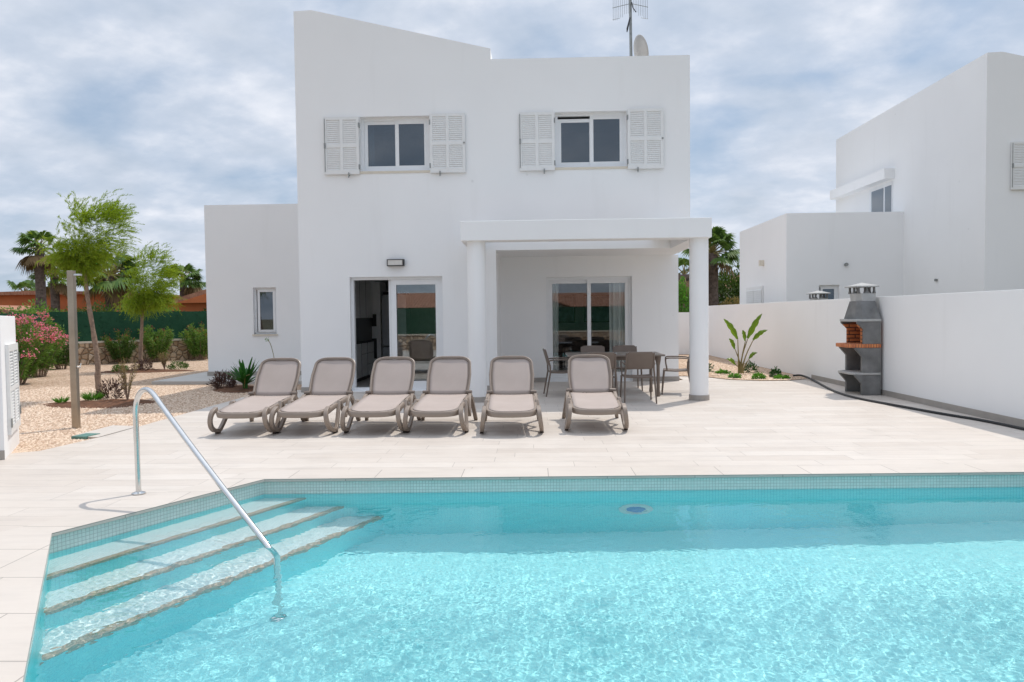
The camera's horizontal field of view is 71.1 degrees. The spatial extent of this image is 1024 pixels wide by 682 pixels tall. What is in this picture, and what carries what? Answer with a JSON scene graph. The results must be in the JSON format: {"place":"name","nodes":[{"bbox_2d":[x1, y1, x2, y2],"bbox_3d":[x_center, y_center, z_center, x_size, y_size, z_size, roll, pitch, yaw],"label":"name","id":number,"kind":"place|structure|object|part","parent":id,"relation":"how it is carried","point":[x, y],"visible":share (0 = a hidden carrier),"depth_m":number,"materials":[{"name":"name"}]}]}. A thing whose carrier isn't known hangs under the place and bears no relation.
{"place":"outdoors","nodes":[
{"label":"outdoors","id":0,"kind":"place"},
{"bbox_2d":[0,305,29,312],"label":"terracotta house","id":1,"kind":"structure","parent":0,"point":[5,310],"depth_m":39.02,"materials":[{"name":"paint"}]},
{"bbox_2d":[168,289,206,310],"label":"terracotta house","id":2,"kind":"structure","parent":0,"point":[196,301],"depth_m":33.60,"materials":[{"name":"ceramic"}]},
{"bbox_2d":[151,372,301,383],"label":"path slab","id":3,"kind":"structure","parent":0,"point":[200,378],"depth_m":16.83,"materials":[{"name":"grey concrete"}]},
{"bbox_2d":[372,282,385,360],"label":"oven tower","id":4,"kind":"structure","parent":0,"point":[378,289],"depth_m":17.72,"materials":[{"name":"black plastic"}]},
{"bbox_2d":[17,359,800,450],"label":"gravel","id":5,"kind":"structure","parent":0,"point":[55,377],"depth_m":16.41,"materials":[{"name":"beige gravel"}]},
{"bbox_2d":[0,316,20,459],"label":"pump cabinet","id":6,"kind":"object","parent":5,"relation":"on","point":[10,415],"visible":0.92,"depth_m":7.95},
{"bbox_3d":[-5.777,0.530,8.309,0.044,1.000,0.900,-2,2,-29],"label":"door","id":7,"kind":"part","parent":6,"relation":"part of","materials":[{"name":"white paint"}]},
{"bbox_2d":[0,298,66,313],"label":"bush","id":8,"kind":"object","parent":5,"relation":"on","point":[31,309],"visible":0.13,"depth_m":27.88,"materials":[{"name":"green plant"}]},
{"bbox_2d":[7,309,60,384],"bbox_3d":[-11.799,0.132,17.012,1.852,1.805,2.019,-1,2,2],"label":"oleander bush","id":9,"kind":"object","parent":5,"relation":"on","point":[29,361],"visible":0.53,"depth_m":17.03,"materials":[{"name":"green plant"}]},
{"bbox_2d":[16,309,68,376],"bbox_3d":[-12.793,0.058,19.220,1.656,1.818,1.589,-3,3,-42],"label":"oleander bush","id":10,"kind":"object","parent":5,"relation":"on","point":[50,359],"visible":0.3,"depth_m":19.33,"materials":[{"name":"green plant"}]},
{"bbox_2d":[51,327,80,368],"bbox_3d":[-14.068,0.207,22.242,1.150,1.334,1.348,0,2,26],"label":"oleander bush","id":11,"kind":"object","parent":5,"relation":"on","point":[61,358],"visible":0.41,"depth_m":22.21,"materials":[{"name":"green plant"}]},
{"bbox_2d":[67,271,81,427],"bbox_3d":[-6.062,0.123,9.991,0.172,2.200,0.084,-1,2,-5],"label":"shower post","id":12,"kind":"object","parent":5,"relation":"on","point":[73,349],"visible":0.99,"depth_m":9.96,"materials":[{"name":"wood"}]},
{"bbox_2d":[71,433,99,438],"bbox_3d":[-5.467,1.219,9.198,0.202,0.032,0.255,0,2,11],"label":"drain cover","id":13,"kind":"object","parent":5,"relation":"on","point":[84,436],"visible":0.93,"depth_m":9.14,"materials":[{"name":"green plastic"}]},
{"bbox_2d":[27,189,144,394],"bbox_3d":[-8.115,-0.924,13.750,2.111,4.072,1.743,-1,2,2],"label":"tamarisk tree","id":14,"kind":"object","parent":5,"relation":"on","point":[83,260],"visible":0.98,"depth_m":13.62,"materials":[{"name":"green plant"}]},
{"bbox_2d":[65,300,121,311],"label":"bush","id":15,"kind":"object","parent":5,"relation":"on","point":[103,308],"visible":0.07,"depth_m":28.87,"materials":[{"name":"green plant"}]},
{"bbox_2d":[43,399,154,407],"bbox_3d":[-7.443,1.098,12.894,2.041,0.060,1.313,-1,2,2],"label":"soil bed","id":16,"kind":"object","parent":5,"relation":"on","point":[111,403],"visible":0.91,"depth_m":12.65,"materials":[{"name":"brown soil"}]},
{"bbox_2d":[51,396,69,402],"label":"grass tuft","id":17,"kind":"object","parent":16,"relation":"on","point":[66,399],"visible":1,"depth_m":12.81,"materials":[{"name":"green plant"}]},
{"bbox_2d":[80,389,106,400],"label":"grass tuft","id":18,"kind":"object","parent":16,"relation":"on","point":[91,396],"visible":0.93,"depth_m":13.07,"materials":[{"name":"green plant"}]},
{"bbox_2d":[94,378,124,399],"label":"plant","id":19,"kind":"object","parent":16,"relation":"on","point":[115,386],"visible":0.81,"depth_m":13.31,"materials":[{"name":"purple plant"}]},
{"bbox_2d":[111,357,139,399],"bbox_3d":[-6.991,0.692,12.984,0.476,0.815,0.411,-2,2,-28],"label":"twiggy shrub","id":20,"kind":"object","parent":16,"relation":"on","point":[124,378],"visible":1,"depth_m":12.99,"materials":[{"name":"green plant"}]},
{"bbox_2d":[74,425,132,438],"bbox_3d":[-5.407,1.215,9.556,0.420,0.034,1.000,-1,2,2],"label":"paving stone","id":21,"kind":"object","parent":5,"relation":"on","point":[108,430],"visible":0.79,"depth_m":9.58,"materials":[{"name":"stone"}]},
{"bbox_2d":[99,328,138,363],"bbox_3d":[-13.527,0.154,24.680,1.114,1.323,1.214,1,2,30],"label":"oleander bush","id":22,"kind":"object","parent":5,"relation":"on","point":[122,350],"visible":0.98,"depth_m":24.53,"materials":[{"name":"green plant"}]},
{"bbox_2d":[48,339,207,366],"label":"stone wall","id":23,"kind":"structure","parent":5,"relation":"on","point":[177,350],"depth_m":25.17,"materials":[{"name":"beige stone"}]},
{"bbox_2d":[0,310,50,332],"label":"hedge fence","id":24,"kind":"object","parent":23,"relation":"on","point":[20,315],"visible":0.15,"depth_m":22.31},
{"bbox_2d":[49,309,206,341],"bbox_3d":[-11.944,-0.631,26.743,9.181,1.187,0.312,-3,3,-43],"label":"hedge fence","id":25,"kind":"object","parent":23,"relation":"on","point":[107,323],"visible":0.37,"depth_m":25.19,"materials":[{"name":"green fabric"}]},
{"bbox_2d":[12,385,253,452],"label":"gravel stones","id":26,"kind":"object","parent":5,"relation":"on","point":[65,437],"visible":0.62,"depth_m":11.65,"materials":[{"name":"beige gravel"}]},
{"bbox_2d":[101,369,194,372],"bbox_3d":[-10.606,0.851,20.831,2.852,0.060,1.099,-1,2,2],"label":"soil bed","id":27,"kind":"object","parent":5,"relation":"on","point":[155,370],"visible":0.66,"depth_m":20.59,"materials":[{"name":"brown soil"}]},
{"bbox_2d":[111,364,129,371],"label":"plant","id":28,"kind":"object","parent":27,"relation":"on","point":[119,366],"visible":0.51,"depth_m":20.58,"materials":[{"name":"green plant"}]},
{"bbox_2d":[130,359,153,370],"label":"plant","id":29,"kind":"object","parent":27,"relation":"on","point":[142,362],"visible":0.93,"depth_m":20.77,"materials":[{"name":"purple plant"}]},
{"bbox_2d":[111,241,186,368],"bbox_3d":[-10.755,-1.065,21.227,2.333,3.860,1.808,-1,2,2],"label":"tamarisk tree","id":30,"kind":"object","parent":27,"relation":"on","point":[147,298],"visible":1,"depth_m":21.06,"materials":[{"name":"green plant"}]},
{"bbox_2d":[158,352,168,368],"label":"twiggy shrub","id":31,"kind":"object","parent":27,"relation":"on","point":[164,364],"visible":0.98,"depth_m":20.91,"materials":[{"name":"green plant"}]},
{"bbox_2d":[165,359,188,369],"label":"plant","id":32,"kind":"object","parent":27,"relation":"on","point":[172,365],"visible":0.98,"depth_m":21.13,"materials":[{"name":"green plant"}]},
{"bbox_2d":[137,324,174,361],"bbox_3d":[-12.613,0.058,25.369,1.352,1.373,1.303,-1,2,2],"label":"oleander bush","id":33,"kind":"object","parent":5,"relation":"on","point":[155,342],"visible":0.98,"depth_m":25.28,"materials":[{"name":"green plant"}]},
{"bbox_2d":[178,323,207,359],"bbox_3d":[-11.531,-0.020,26.364,1.396,1.433,1.455,-2,2,-34],"label":"oleander bush","id":34,"kind":"object","parent":5,"relation":"on","point":[197,342],"visible":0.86,"depth_m":26.10,"materials":[{"name":"green plant"}]},
{"bbox_2d":[213,385,253,392],"bbox_3d":[-5.661,0.998,15.126,2.332,0.060,1.138,1,3,44],"label":"soil bed","id":35,"kind":"object","parent":5,"relation":"on","point":[238,389],"visible":0.5,"depth_m":14.90,"materials":[{"name":"brown soil"}]},
{"bbox_2d":[205,370,236,388],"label":"plant","id":36,"kind":"object","parent":35,"relation":"on","point":[217,379],"visible":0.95,"depth_m":15.29,"materials":[{"name":"purple plant"}]},
{"bbox_2d":[222,357,259,388],"bbox_3d":[-5.613,0.669,14.948,0.981,0.685,0.974,1,3,45],"label":"agapanthus plant","id":37,"kind":"object","parent":35,"relation":"on","point":[243,375],"visible":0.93,"depth_m":14.87,"materials":[{"name":"green plant"}]},
{"bbox_2d":[0,376,1023,531],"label":"terrace","id":38,"kind":"structure","parent":0,"point":[805,422],"depth_m":8.27,"materials":[{"name":"tile"}]},
{"bbox_2d":[207,358,305,433],"bbox_3d":[-3.397,0.723,9.695,0.804,0.902,1.630,-1,2,3],"label":"sun lounger","id":39,"kind":"object","parent":38,"relation":"on","point":[276,380],"visible":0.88,"depth_m":10.10,"materials":[{"name":"beige plastic"}]},
{"bbox_2d":[269,357,360,432],"bbox_3d":[-2.613,0.714,9.682,0.804,0.902,1.630,-1,2,4],"label":"sun lounger","id":40,"kind":"object","parent":38,"relation":"on","point":[333,377],"visible":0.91,"depth_m":10.05,"materials":[{"name":"beige plastic"}]},
{"bbox_2d":[340,356,420,432],"bbox_3d":[-1.734,0.705,9.667,0.804,0.902,1.630,-1,2,3],"label":"sun lounger","id":41,"kind":"object","parent":38,"relation":"on","point":[391,381],"visible":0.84,"depth_m":10.09,"materials":[{"name":"beige plastic"}]},
{"bbox_2d":[403,356,477,432],"bbox_3d":[-0.931,0.697,9.614,0.804,0.902,1.630,-1,2,4],"label":"sun lounger","id":42,"kind":"object","parent":38,"relation":"on","point":[448,374],"visible":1,"depth_m":10.04,"materials":[{"name":"beige plastic"}]},
{"bbox_2d":[204,10,711,402],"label":"white house","id":43,"kind":"structure","parent":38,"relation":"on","point":[488,199],"depth_m":14.06,"materials":[{"name":"paint"}]},
{"bbox_2d":[252,287,277,335],"bbox_3d":[-6.195,-0.741,18.029,0.640,1.205,0.195,-1,2,2],"label":"window","id":44,"kind":"structure","parent":43,"relation":"in","point":[258,332],"depth_m":18.06,"materials":[{"name":"white metal"}]},
{"bbox_2d":[355,280,374,381],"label":"kitchen units","id":45,"kind":"object","parent":43,"relation":"on","point":[364,340],"visible":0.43,"depth_m":16.78,"materials":[{"name":"black plastic"}]},
{"bbox_2d":[369,125,374,165],"bbox_3d":[-2.837,-3.808,14.509,0.100,1.200,0.038,-1,2,2],"label":"curtain","id":46,"kind":"object","parent":43,"relation":"hanging from","point":[371,144],"visible":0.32,"depth_m":14.51,"materials":[{"name":"fabric"}]},
{"bbox_2d":[360,117,429,173],"bbox_3d":[-2.293,-3.848,14.125,1.390,1.105,0.192,-1,2,2],"label":"window","id":47,"kind":"structure","parent":43,"relation":"in","point":[366,169],"depth_m":14.16,"materials":[{"name":"white metal"}]},
{"bbox_2d":[387,259,404,265],"bbox_3d":[-2.283,-1.537,14.073,0.335,0.130,0.098,-1,2,2],"label":"wall lamp","id":48,"kind":"object","parent":43,"relation":"attached to","point":[395,262],"visible":1,"depth_m":14.03,"materials":[{"name":"white plastic"}]},
{"bbox_2d":[351,276,443,390],"bbox_3d":[-2.273,-0.147,14.329,1.840,2.258,0.110,-1,2,2],"label":"sliding door","id":49,"kind":"structure","parent":43,"relation":"in","point":[429,280],"depth_m":14.27,"materials":[{"name":"white metal"}]},
{"bbox_2d":[552,284,558,369],"bbox_3d":[0.936,-0.268,16.031,0.240,2.270,0.090,-1,2,2],"label":"curtain","id":50,"kind":"object","parent":43,"relation":"hanging from","point":[555,299],"visible":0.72,"depth_m":16.03,"materials":[{"name":"fabric"}]},
{"bbox_2d":[546,276,631,380],"bbox_3d":[1.703,-0.269,15.914,1.880,2.298,0.110,-1,2,2],"label":"sliding door","id":51,"kind":"structure","parent":43,"relation":"in","point":[619,279],"depth_m":15.86,"materials":[{"name":"white metal"}]},
{"bbox_2d":[555,112,627,169],"bbox_3d":[1.535,-3.903,14.015,1.410,1.115,0.192,-1,2,2],"label":"window","id":52,"kind":"structure","parent":43,"relation":"in","point":[621,164],"depth_m":14.05,"materials":[{"name":"white metal"}]},
{"bbox_2d":[609,283,624,371],"bbox_3d":[2.395,-0.284,15.989,0.440,2.270,0.090,-1,2,2],"label":"curtain","id":53,"kind":"object","parent":43,"relation":"hanging from","point":[616,313],"visible":0.71,"depth_m":15.99,"materials":[{"name":"fabric"}]},
{"bbox_2d":[613,0,647,55],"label":"television aerial","id":54,"kind":"object","parent":43,"relation":"on","point":[631,6],"visible":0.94,"depth_m":16.63,"materials":[{"name":"metal"}]},
{"bbox_2d":[633,35,648,55],"bbox_3d":[2.995,-6.393,16.822,0.278,1.526,0.660,-1,2,-19],"label":"satellite dish","id":55,"kind":"object","parent":43,"relation":"on","point":[640,46],"visible":0.69,"depth_m":16.66,"materials":[{"name":"paint"}]},
{"bbox_2d":[0,463,1023,681],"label":"pool coping","id":56,"kind":"object","parent":38,"relation":"on","point":[24,551],"visible":1,"depth_m":6.46,"materials":[{"name":"tile"}]},
{"bbox_2d":[480,356,543,433],"bbox_3d":[-0.006,0.690,9.508,0.804,0.902,1.630,-1,2,0],"label":"sun lounger","id":57,"kind":"object","parent":38,"relation":"on","point":[511,374],"visible":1,"depth_m":9.95,"materials":[{"name":"beige plastic"}]},
{"bbox_2d":[543,348,568,396],"bbox_3d":[0.870,0.570,13.227,0.604,0.860,0.550,-1,2,-2],"label":"garden chair","id":58,"kind":"object","parent":38,"relation":"on","point":[549,370],"visible":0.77,"depth_m":13.07,"materials":[{"name":"beige plastic"}]},
{"bbox_2d":[581,345,604,351],"bbox_3d":[1.609,0.530,14.103,0.550,0.860,0.604,-1,2,2],"label":"garden chair","id":59,"kind":"object","parent":38,"relation":"on","point":[594,348],"visible":0.19,"depth_m":14.35,"materials":[{"name":"beige plastic"}]},
{"bbox_2d":[562,354,628,430],"bbox_3d":[1.090,0.673,9.646,0.804,0.902,1.630,-1,2,2],"label":"sun lounger","id":60,"kind":"object","parent":38,"relation":"on","point":[589,372],"visible":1,"depth_m":10.08,"materials":[{"name":"beige plastic"}]},
{"bbox_2d":[582,352,617,395],"bbox_3d":[1.484,0.604,12.088,0.550,0.860,0.605,-1,2,0],"label":"garden chair","id":61,"kind":"object","parent":38,"relation":"on","point":[611,356],"visible":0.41,"depth_m":11.85,"materials":[{"name":"beige plastic"}]},
{"bbox_2d":[566,352,664,396],"bbox_3d":[1.875,0.601,13.233,1.720,0.770,1.000,-1,2,2],"label":"dining table","id":62,"kind":"object","parent":38,"relation":"on","point":[620,355],"visible":0.42,"depth_m":12.81,"materials":[{"name":"plastic"}]},
{"bbox_2d":[613,345,642,390],"bbox_3d":[2.248,0.524,14.065,0.550,0.860,0.604,-1,2,2],"label":"garden chair","id":63,"kind":"object","parent":38,"relation":"on","point":[624,348],"visible":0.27,"depth_m":14.30,"materials":[{"name":"beige plastic"}]},
{"bbox_2d":[620,352,656,403],"bbox_3d":[2.122,0.598,12.060,0.550,0.860,0.604,-1,2,2],"label":"garden chair","id":64,"kind":"object","parent":38,"relation":"on","point":[639,360],"visible":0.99,"depth_m":11.82,"materials":[{"name":"beige plastic"}]},
{"bbox_2d":[661,354,689,394],"bbox_3d":[3.082,0.541,13.321,0.604,0.860,0.550,0,2,12],"label":"garden chair","id":65,"kind":"object","parent":38,"relation":"on","point":[687,369],"visible":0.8,"depth_m":13.12,"materials":[{"name":"beige plastic"}]},
{"bbox_2d":[836,283,881,394],"bbox_3d":[6.222,-0.051,12.936,0.560,1.996,0.719,-1,2,2],"label":"barbecue","id":66,"kind":"object","parent":38,"relation":"on","point":[860,322],"visible":1,"depth_m":12.66,"materials":[{"name":"concrete"}]},
{"bbox_2d":[793,374,1023,430],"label":"garden hose","id":67,"kind":"object","parent":38,"relation":"on","point":[941,413],"visible":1,"depth_m":10.55,"materials":[{"name":"black rubber"}]},
{"bbox_2d":[0,0,1023,296],"label":"sky","id":68,"kind":"structure","parent":0,"point":[181,107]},
{"bbox_2d":[25,486,1023,681],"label":"water","id":69,"kind":"structure","parent":0,"point":[919,584],"depth_m":4.21,"materials":[{"name":"blue liquid"}]},
{"bbox_2d":[679,354,801,379],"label":"gravel","id":70,"kind":"structure","parent":0,"point":[712,359],"depth_m":19.26,"materials":[{"name":"beige gravel"}]},
{"bbox_2d":[714,368,730,373],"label":"ground plant","id":71,"kind":"object","parent":70,"relation":"on","point":[720,371],"visible":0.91,"depth_m":17.35,"materials":[{"name":"green plant"}]},
{"bbox_2d":[728,373,741,379],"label":"ground plant","id":72,"kind":"object","parent":70,"relation":"on","point":[736,375],"visible":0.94,"depth_m":16.15,"materials":[{"name":"green plant"}]},
{"bbox_2d":[724,314,766,373],"bbox_3d":[5.636,0.074,17.391,1.063,1.460,0.263,-1,2,-1],"label":"bird of paradise plant","id":73,"kind":"object","parent":70,"relation":"on","point":[751,330],"visible":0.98,"depth_m":17.34,"materials":[{"name":"green plant"}]},
{"bbox_2d":[744,360,758,372],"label":"ground plant","id":74,"kind":"object","parent":70,"relation":"on","point":[750,364],"visible":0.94,"depth_m":17.53,"materials":[{"name":"green plant"}]},
{"bbox_2d":[751,372,766,380],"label":"ground plant","id":75,"kind":"object","parent":70,"relation":"on","point":[757,374],"visible":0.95,"depth_m":15.84,"materials":[{"name":"green plant"}]},
{"bbox_2d":[769,366,781,376],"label":"ground plant","id":76,"kind":"object","parent":70,"relation":"on","point":[772,372],"visible":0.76,"depth_m":16.20,"materials":[{"name":"green plant"}]},
{"bbox_2d":[773,374,790,378],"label":"ground plant","id":77,"kind":"object","parent":70,"relation":"on","point":[778,376],"visible":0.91,"depth_m":15.82,"materials":[{"name":"green plant"}]},
{"label":"ground","id":78,"kind":"structure","parent":0,"visible":0},
{"bbox_2d":[6,279,34,290],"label":"fan palm","id":79,"kind":"object","parent":78,"relation":"on","point":[29,284],"visible":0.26,"depth_m":50.46,"materials":[{"name":"green plant"}]},
{"bbox_2d":[9,230,62,313],"bbox_3d":[-21.410,-2.200,32.542,2.220,5.726,2.343,-1,2,2],"label":"fan palm","id":80,"kind":"object","parent":78,"relation":"on","point":[29,263],"visible":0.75,"depth_m":32.35,"materials":[{"name":"green plant"}]},
{"bbox_2d":[27,268,77,311],"bbox_3d":[-24.573,-1.987,38.544,2.323,4.943,2.667,1,3,45],"label":"fan palm","id":81,"kind":"object","parent":78,"relation":"on","point":[53,292],"visible":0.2,"depth_m":38.44,"materials":[{"name":"green plant"}]},
{"bbox_2d":[0,291,179,311],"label":"terracotta house","id":82,"kind":"structure","parent":78,"relation":"on","point":[14,298],"depth_m":42.72,"materials":[{"name":"ceramic"}]},
{"bbox_2d":[66,250,144,311],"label":"fan palm","id":83,"kind":"object","parent":78,"relation":"on","point":[112,287],"visible":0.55,"depth_m":40.23,"materials":[{"name":"green plant"}]},
{"bbox_2d":[89,272,139,292],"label":"fan palm","id":84,"kind":"object","parent":78,"relation":"on","point":[114,278],"visible":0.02,"depth_m":46.17,"materials":[{"name":"green plant"}]},
{"bbox_2d":[118,305,180,311],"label":"bush","id":85,"kind":"object","parent":78,"relation":"on","point":[156,309],"visible":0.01,"depth_m":30.62,"materials":[{"name":"green plant"}]},
{"bbox_2d":[165,303,178,310],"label":"terracotta house","id":86,"kind":"structure","parent":78,"relation":"on","point":[176,308],"depth_m":45.07,"materials":[{"name":"ceramic"}]},
{"bbox_2d":[164,263,205,296],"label":"fan palm","id":87,"kind":"object","parent":78,"relation":"on","point":[188,286],"visible":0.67,"depth_m":45.12,"materials":[{"name":"green plant"}]},
{"bbox_2d":[678,276,688,311],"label":"bush","id":88,"kind":"object","parent":78,"relation":"on","point":[682,302],"visible":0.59,"depth_m":30.54,"materials":[{"name":"green plant"}]},
{"bbox_2d":[678,257,688,308],"bbox_3d":[7.676,-1.688,31.710,1.972,4.093,2.172,1,3,37],"label":"fan palm","id":89,"kind":"object","parent":78,"relation":"on","point":[685,263],"visible":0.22,"depth_m":31.44,"materials":[{"name":"green plant"}]},
{"bbox_2d":[678,312,689,353],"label":"garden wall","id":90,"kind":"structure","parent":78,"relation":"on","point":[683,329],"depth_m":25.84,"materials":[{"name":"white paint"}]},
{"bbox_2d":[679,226,739,305],"bbox_3d":[9.168,-2.432,32.635,2.850,5.480,2.806,-2,3,-40],"label":"fan palm","id":91,"kind":"object","parent":78,"relation":"on","point":[722,239],"visible":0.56,"depth_m":32.33,"materials":[{"name":"green plant"}]},
{"bbox_2d":[717,296,739,304],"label":"bush","id":92,"kind":"object","parent":78,"relation":"on","point":[737,301],"visible":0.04,"depth_m":32.47,"materials":[{"name":"green plant"}]},
{"bbox_2d":[718,262,739,304],"bbox_3d":[11.004,-1.856,35.809,4.001,4.087,3.551,-1,2,2],"label":"tree","id":93,"kind":"object","parent":78,"relation":"on","point":[724,282],"visible":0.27,"depth_m":35.00,"materials":[{"name":"green plant"}]},
{"bbox_2d":[806,291,830,299],"bbox_3d":[7.348,-0.224,17.403,0.560,1.996,0.719,-1,2,2],"label":"barbecue","id":94,"kind":"object","parent":78,"relation":"on","point":[821,293],"visible":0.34,"depth_m":17.18,"materials":[{"name":"concrete"}]},
{"bbox_2d":[709,289,1023,426],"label":"garden wall","id":95,"kind":"structure","parent":78,"relation":"on","point":[962,352],"depth_m":11.41,"materials":[{"name":"paint"}]},
{"bbox_2d":[740,52,1023,303],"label":"white house","id":96,"kind":"structure","parent":78,"relation":"on","point":[927,194],"depth_m":19.55,"materials":[{"name":"paint"}]},
{"bbox_2d":[819,285,837,298],"bbox_3d":[9.137,-1.032,20.770,0.580,1.170,0.075,-1,2,2],"label":"window","id":97,"kind":"structure","parent":96,"relation":"in","point":[835,287],"depth_m":20.72,"materials":[{"name":"white metal"}]},
{"bbox_2d":[869,181,892,211],"bbox_3d":[11.224,-4.246,21.829,0.018,0.970,1.450,-1,2,2],"label":"side window","id":98,"kind":"structure","parent":96,"relation":"in","point":[880,197],"depth_m":21.71,"materials":[{"name":"grey glass"}]},
{"label":"pool floor","id":99,"kind":"structure","parent":0,"visible":0},
{"bbox_2d":[131,387,271,547],"bbox_3d":[-2.404,1.534,5.554,1.999,2.289,0.110,1,3,36],"label":"grab rail","id":100,"kind":"object","parent":99,"relation":"on","point":[256,531],"visible":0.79,"depth_m":5.67,"materials":[{"name":"metal"}]},
{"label":"pool basin","id":101,"kind":"structure","parent":0,"visible":0},
{"bbox_2d":[24,475,1023,681],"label":"pool wall band","id":102,"kind":"object","parent":101,"relation":"attached to","point":[84,535],"visible":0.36,"depth_m":6.57,"materials":[{"name":"tile"}]}
]}

